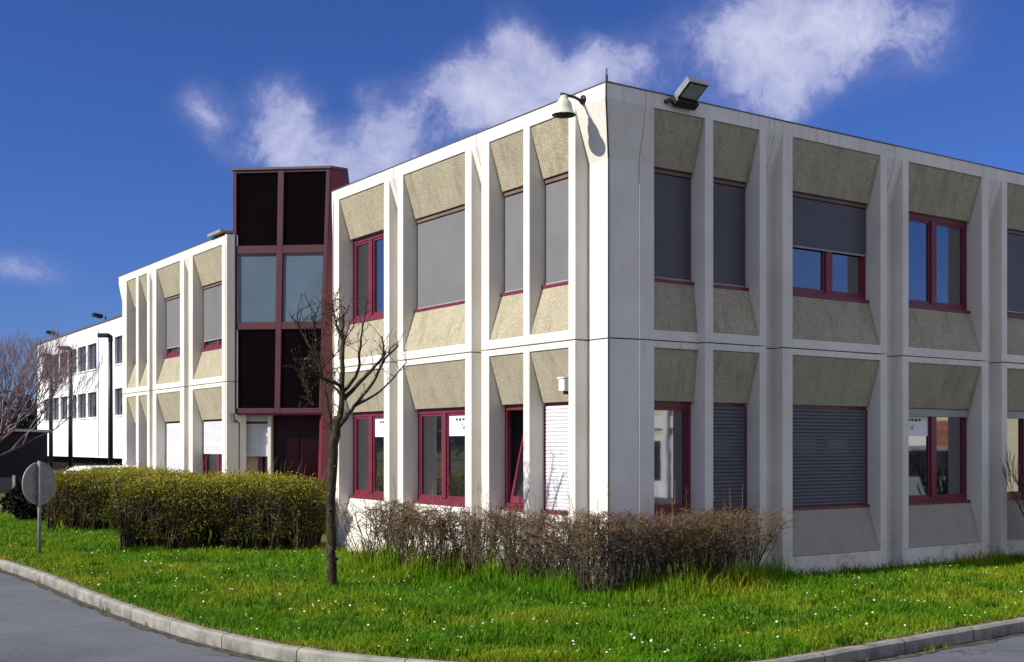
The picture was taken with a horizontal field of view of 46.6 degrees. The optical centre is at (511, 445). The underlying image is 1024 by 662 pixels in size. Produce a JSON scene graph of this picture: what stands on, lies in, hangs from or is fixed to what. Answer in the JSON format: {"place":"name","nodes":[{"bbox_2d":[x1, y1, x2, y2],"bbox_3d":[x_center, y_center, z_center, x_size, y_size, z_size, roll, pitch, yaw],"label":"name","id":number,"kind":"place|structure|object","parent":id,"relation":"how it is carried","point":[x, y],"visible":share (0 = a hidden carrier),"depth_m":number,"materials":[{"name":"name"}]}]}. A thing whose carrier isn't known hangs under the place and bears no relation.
{"place":"outdoors","nodes":[
{"label":"outdoors","id":0,"kind":"place"},
{"bbox_2d":[0,573,1023,661],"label":"road","id":1,"kind":"structure","parent":0,"point":[38,624],"depth_m":11.31,"materials":[{"name":"grey asphalt"}]},
{"bbox_2d":[1,567,949,661],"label":"gutter weeds","id":2,"kind":"object","parent":1,"relation":"on","point":[923,648],"visible":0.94,"depth_m":10.85,"materials":[{"name":"green plant"}]},
{"bbox_2d":[0,559,1023,661],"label":"kerb","id":3,"kind":"structure","parent":1,"relation":"on","point":[267,649],"depth_m":10.96,"materials":[{"name":"concrete"}]},
{"bbox_2d":[17,564,973,661],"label":"kerb joints","id":4,"kind":"object","parent":3,"relation":"on","point":[407,658],"visible":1,"depth_m":10.92,"materials":[{"name":"grey concrete"}]},
{"bbox_2d":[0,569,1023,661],"bbox_3d":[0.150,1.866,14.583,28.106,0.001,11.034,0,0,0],"label":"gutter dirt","id":5,"kind":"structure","parent":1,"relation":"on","point":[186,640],"depth_m":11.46,"materials":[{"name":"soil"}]},
{"bbox_2d":[0,470,1023,661],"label":"lawn","id":6,"kind":"structure","parent":0,"point":[323,539],"depth_m":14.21,"materials":[{"name":"plant"}]},
{"bbox_2d":[0,475,20,493],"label":"car","id":7,"kind":"object","parent":6,"relation":"on","point":[7,484],"visible":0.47,"depth_m":43.00,"materials":[{"name":"grey paint"}]},
{"bbox_2d":[0,428,52,476],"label":"garage","id":8,"kind":"structure","parent":6,"relation":"on","point":[18,462],"depth_m":53.03,"materials":[{"name":"metal"}]},
{"bbox_2d":[0,476,62,519],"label":"evergreen bush","id":9,"kind":"object","parent":6,"relation":"on","point":[21,508],"visible":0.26,"depth_m":27.18,"materials":[{"name":"green plant"}]},
{"bbox_2d":[22,461,55,554],"bbox_3d":[-7.496,1.050,18.889,0.082,1.600,0.685,0,0,26],"label":"road sign","id":10,"kind":"object","parent":6,"relation":"on","point":[39,483],"visible":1,"depth_m":18.84,"materials":[{"name":"metal"}]},
{"bbox_2d":[40,353,52,468],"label":"street lamp","id":11,"kind":"object","parent":6,"relation":"on","point":[51,437],"visible":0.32,"depth_m":60.72,"materials":[{"name":"black metal"}]},
{"bbox_2d":[0,322,107,457],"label":"bare tree","id":12,"kind":"object","parent":6,"relation":"on","point":[46,370],"visible":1,"depth_m":38.61,"materials":[{"name":"brown plant"}]},
{"bbox_2d":[60,346,72,468],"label":"street lamp","id":13,"kind":"object","parent":6,"relation":"on","point":[70,440],"visible":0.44,"depth_m":56.42,"materials":[{"name":"black metal"}]},
{"bbox_2d":[37,314,121,470],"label":"white block","id":14,"kind":"structure","parent":6,"relation":"on","point":[90,433],"depth_m":71.81,"materials":[{"name":"paint"}]},
{"bbox_2d":[43,399,48,421],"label":"window","id":15,"kind":"structure","parent":14,"relation":"in","point":[47,410],"depth_m":82.36,"materials":[{"name":"glass"}]},
{"bbox_2d":[46,330,57,334],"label":"roof floodlight","id":16,"kind":"object","parent":14,"relation":"on","point":[48,332],"visible":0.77,"depth_m":80.16,"materials":[{"name":"black paint"}]},
{"bbox_2d":[53,398,58,421],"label":"window","id":17,"kind":"structure","parent":14,"relation":"in","point":[56,411],"depth_m":79.98,"materials":[{"name":"glass"}]},
{"bbox_2d":[59,397,67,420],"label":"window","id":18,"kind":"structure","parent":14,"relation":"in","point":[65,402],"depth_m":77.75,"materials":[{"name":"glass"}]},
{"bbox_2d":[72,349,76,374],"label":"window","id":19,"kind":"structure","parent":14,"relation":"in","point":[75,349],"depth_m":75.63,"materials":[{"name":"glass"}]},
{"bbox_2d":[73,395,76,419],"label":"window","id":20,"kind":"structure","parent":14,"relation":"in","point":[74,415],"depth_m":75.63,"materials":[{"name":"glass"}]},
{"bbox_2d":[77,394,85,419],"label":"window","id":21,"kind":"structure","parent":14,"relation":"in","point":[83,411],"depth_m":73.61,"materials":[{"name":"glass"}]},
{"bbox_2d":[78,346,85,373],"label":"window","id":22,"kind":"structure","parent":14,"relation":"in","point":[82,369],"depth_m":73.61,"materials":[{"name":"glass"}]},
{"bbox_2d":[86,392,96,418],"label":"window","id":23,"kind":"structure","parent":14,"relation":"in","point":[93,405],"depth_m":71.52,"materials":[{"name":"glass"}]},
{"bbox_2d":[87,343,96,371],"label":"window","id":24,"kind":"structure","parent":14,"relation":"in","point":[93,348],"depth_m":71.52,"materials":[{"name":"glass"}]},
{"bbox_2d":[92,313,105,319],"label":"roof floodlight","id":25,"kind":"object","parent":14,"relation":"on","point":[97,315],"visible":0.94,"depth_m":69.53,"materials":[{"name":"black paint"}]},
{"bbox_2d":[113,388,121,416],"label":"window","id":26,"kind":"structure","parent":14,"relation":"in","point":[119,391],"depth_m":66.55,"materials":[{"name":"glass"}]},
{"bbox_2d":[113,336,121,365],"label":"window","id":27,"kind":"structure","parent":14,"relation":"in","point":[119,339],"depth_m":66.55,"materials":[{"name":"glass"}]},
{"bbox_2d":[97,333,112,464],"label":"street lamp","id":28,"kind":"object","parent":6,"relation":"on","point":[110,393],"visible":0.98,"depth_m":49.92,"materials":[{"name":"black metal"}]},
{"bbox_2d":[64,465,145,486],"bbox_3d":[-9.793,1.125,29.190,1.760,1.250,4.185,0,0,-35],"label":"parked car","id":29,"kind":"object","parent":6,"relation":"on","point":[88,467],"depth_m":28.95,"materials":[{"name":"white paint"}]},
{"bbox_2d":[31,462,200,530],"bbox_3d":[-8.021,1.034,24.589,3.466,1.446,1.907,0,0,0],"label":"clipped hedge","id":30,"kind":"object","parent":6,"relation":"on","point":[80,496],"visible":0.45,"depth_m":24.12,"materials":[{"name":"green plant"}]},
{"bbox_2d":[96,454,327,551],"bbox_3d":[-4.838,0.937,20.061,4.038,1.641,1.991,0,0,0],"label":"clipped hedge","id":31,"kind":"object","parent":6,"relation":"on","point":[268,520],"visible":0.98,"depth_m":19.53,"materials":[{"name":"green plant"}]},
{"bbox_2d":[280,279,408,587],"bbox_3d":[-1.981,-0.121,14.403,1.454,3.942,1.148,0,0,0],"label":"young tree","id":32,"kind":"object","parent":6,"relation":"on","point":[336,423],"visible":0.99,"depth_m":14.45,"materials":[{"name":"brown plant"}]},
{"bbox_2d":[0,556,1022,661],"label":"dry grass edge","id":33,"kind":"object","parent":6,"relation":"on","point":[276,641],"visible":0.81,"depth_m":11.07,"materials":[{"name":"plant"}]},
{"bbox_2d":[10,531,1021,652],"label":"lawn daisies","id":34,"kind":"object","parent":6,"relation":"on","point":[531,598],"visible":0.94,"depth_m":12.18,"materials":[{"name":"white plant"}]},
{"bbox_2d":[314,477,801,596],"bbox_3d":[0.157,1.060,14.719,6.614,1.394,2.921,0,0,17],"label":"bare hedge","id":35,"kind":"object","parent":6,"relation":"on","point":[507,524],"visible":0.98,"depth_m":14.30,"materials":[{"name":"brown plant"}]},
{"bbox_2d":[118,81,1023,589],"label":"office building","id":36,"kind":"structure","parent":6,"relation":"on","point":[818,331],"depth_m":16.79,"materials":[{"name":"paint"}]},
{"bbox_2d":[164,295,179,358],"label":"window","id":37,"kind":"structure","parent":36,"relation":"in","point":[173,303],"depth_m":27.49,"materials":[{"name":"red paint"}]},
{"bbox_2d":[166,421,179,471],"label":"window","id":38,"kind":"structure","parent":36,"relation":"in","point":[172,428],"depth_m":27.51,"materials":[{"name":"red paint"}]},
{"bbox_2d":[201,281,221,351],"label":"window","id":39,"kind":"structure","parent":36,"relation":"in","point":[212,293],"depth_m":25.40,"materials":[{"name":"red paint"}]},
{"bbox_2d":[203,419,221,482],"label":"window","id":40,"kind":"structure","parent":36,"relation":"in","point":[212,429],"depth_m":25.46,"materials":[{"name":"red paint"}]},
{"bbox_2d":[246,421,267,483],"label":"window","id":41,"kind":"structure","parent":36,"relation":"in","point":[255,431],"depth_m":24.44,"materials":[{"name":"red paint"}]},
{"bbox_2d":[277,431,299,523],"bbox_3d":[-4.607,0.700,24.446,0.480,2.000,0.018,0,0,6],"label":"entrance door","id":42,"kind":"structure","parent":36,"relation":"in","point":[288,442],"depth_m":24.43,"materials":[{"name":"red glass"}]},
{"bbox_2d":[302,431,318,497],"bbox_3d":[-4.124,0.700,24.396,0.390,2.000,0.018,0,0,6],"label":"entrance door","id":43,"kind":"structure","parent":36,"relation":"in","point":[310,439],"depth_m":24.39,"materials":[{"name":"red glass"}]},
{"bbox_2d":[349,231,383,324],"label":"window","id":44,"kind":"structure","parent":36,"relation":"in","point":[368,251],"depth_m":19.48,"materials":[{"name":"red paint"}]},
{"bbox_2d":[349,411,383,499],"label":"window","id":45,"kind":"structure","parent":36,"relation":"in","point":[368,427],"depth_m":19.50,"materials":[{"name":"red paint"}]},
{"bbox_2d":[414,205,464,312],"bbox_3d":[-0.946,-2.739,17.458,0.135,1.423,1.770,0,0,-34],"label":"window","id":46,"kind":"structure","parent":36,"relation":"in","point":[441,236],"depth_m":17.57,"materials":[{"name":"red paint"}]},
{"bbox_2d":[414,407,464,506],"bbox_3d":[-0.946,0.167,17.458,0.135,1.433,1.770,0,0,-34],"label":"window","id":47,"kind":"structure","parent":36,"relation":"in","point":[441,431],"depth_m":17.59,"materials":[{"name":"glass"}]},
{"bbox_2d":[501,187,522,295],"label":"window","id":48,"kind":"structure","parent":36,"relation":"in","point":[514,198],"depth_m":16.00,"materials":[{"name":"red paint"}]},
{"bbox_2d":[501,404,522,511],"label":"window","id":49,"kind":"structure","parent":36,"relation":"in","point":[511,499],"depth_m":16.19,"materials":[{"name":"red paint"}]},
{"bbox_2d":[541,173,568,288],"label":"window","id":50,"kind":"structure","parent":36,"relation":"in","point":[557,188],"depth_m":15.20,"materials":[{"name":"red paint"}]},
{"bbox_2d":[542,402,568,514],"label":"window","id":51,"kind":"structure","parent":36,"relation":"in","point":[556,415],"depth_m":15.22,"materials":[{"name":"red paint"}]},
{"bbox_2d":[557,377,568,393],"bbox_3d":[0.653,-0.736,14.726,0.135,0.212,0.135,0,0,-34],"label":"wall light","id":52,"kind":"object","parent":36,"relation":"attached to","point":[564,384],"visible":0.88,"depth_m":14.68,"materials":[{"name":"white paint"}]},
{"bbox_2d":[552,93,585,118],"bbox_3d":[0.694,-4.085,14.234,0.467,0.288,0.290,0,0,-32],"label":"wall lamp","id":53,"kind":"object","parent":36,"relation":"attached to","point":[563,108],"visible":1,"depth_m":14.15,"materials":[{"name":"white metal"}]},
{"bbox_2d":[605,68,608,586],"bbox_3d":[1.131,-1.352,14.123,0.035,6.204,0.304,0,0,9],"label":"lightning conductor","id":54,"kind":"object","parent":36,"relation":"attached to","point":[606,77],"visible":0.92,"depth_m":14.25,"materials":[{"name":"black paint"}]},
{"bbox_2d":[654,401,691,515],"bbox_3d":[1.972,0.167,14.902,0.740,1.433,0.135,0,0,-34],"label":"window","id":55,"kind":"structure","parent":36,"relation":"in","point":[672,420],"depth_m":14.98,"materials":[{"name":"glass"}]},
{"bbox_2d":[654,168,693,284],"bbox_3d":[1.972,-2.739,14.902,0.740,1.423,0.135,0,0,-34],"label":"window","id":56,"kind":"structure","parent":36,"relation":"in","point":[672,189],"depth_m":14.91,"materials":[{"name":"grey paint"}]},
{"bbox_2d":[664,76,709,110],"bbox_3d":[2.138,-4.297,14.501,0.458,0.313,0.351,0,0,-34],"label":"floodlight","id":57,"kind":"object","parent":36,"relation":"attached to","point":[688,93],"visible":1,"depth_m":14.48,"materials":[{"name":"black paint"}]},
{"bbox_2d":[713,178,748,290],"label":"window","id":58,"kind":"structure","parent":36,"relation":"in","point":[728,196],"depth_m":15.46,"materials":[{"name":"grey paint"}]},
{"bbox_2d":[713,403,748,513],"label":"window","id":59,"kind":"structure","parent":36,"relation":"in","point":[729,419],"depth_m":15.47,"materials":[{"name":"red paint"}]},
{"bbox_2d":[793,192,869,302],"bbox_3d":[4.331,-2.739,16.517,1.800,1.423,0.135,0,0,-34],"label":"window","id":60,"kind":"structure","parent":36,"relation":"in","point":[829,235],"depth_m":16.56,"materials":[{"name":"red paint"}]},
{"bbox_2d":[793,405,869,509],"bbox_3d":[4.331,0.167,16.517,1.800,1.433,0.135,0,0,-34],"label":"window","id":61,"kind":"structure","parent":36,"relation":"in","point":[830,443],"depth_m":16.57,"materials":[{"name":"red paint"}]},
{"bbox_2d":[909,212,970,313],"bbox_3d":[6.312,-2.739,17.873,1.760,1.423,0.135,0,0,-34],"label":"window","id":62,"kind":"structure","parent":36,"relation":"in","point":[937,245],"depth_m":18.00,"materials":[{"name":"blue glass"}]},
{"bbox_2d":[909,408,970,504],"bbox_3d":[6.312,0.167,17.873,1.760,1.433,0.135,0,0,-34],"label":"window","id":63,"kind":"structure","parent":36,"relation":"in","point":[937,437],"depth_m":17.97,"materials":[{"name":"glass"}]},
{"bbox_2d":[1007,229,1023,318],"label":"window","id":64,"kind":"structure","parent":36,"relation":"in","point":[1015,239],"depth_m":19.07,"materials":[{"name":"red paint"}]},
{"bbox_2d":[1007,411,1023,500],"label":"window","id":65,"kind":"structure","parent":36,"relation":"in","point":[1015,419],"depth_m":19.15,"materials":[{"name":"glass"}]},
{"bbox_2d":[1001,447,1023,515],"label":"bare shrub","id":66,"kind":"object","parent":6,"relation":"on","point":[1016,480],"visible":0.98,"depth_m":18.33,"materials":[{"name":"brown plant"}]},
{"bbox_2d":[0,0,1023,420],"label":"sky","id":67,"kind":"structure","parent":0,"point":[124,124],"materials":[{"name":"blue"}]},
{"label":"ground","id":68,"kind":"structure","parent":0,"visible":0},
{"bbox_2d":[0,388,36,428],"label":"wood","id":69,"kind":"object","parent":68,"relation":"on","point":[24,424],"visible":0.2,"depth_m":143.47,"materials":[{"name":"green plant"}]}
]}

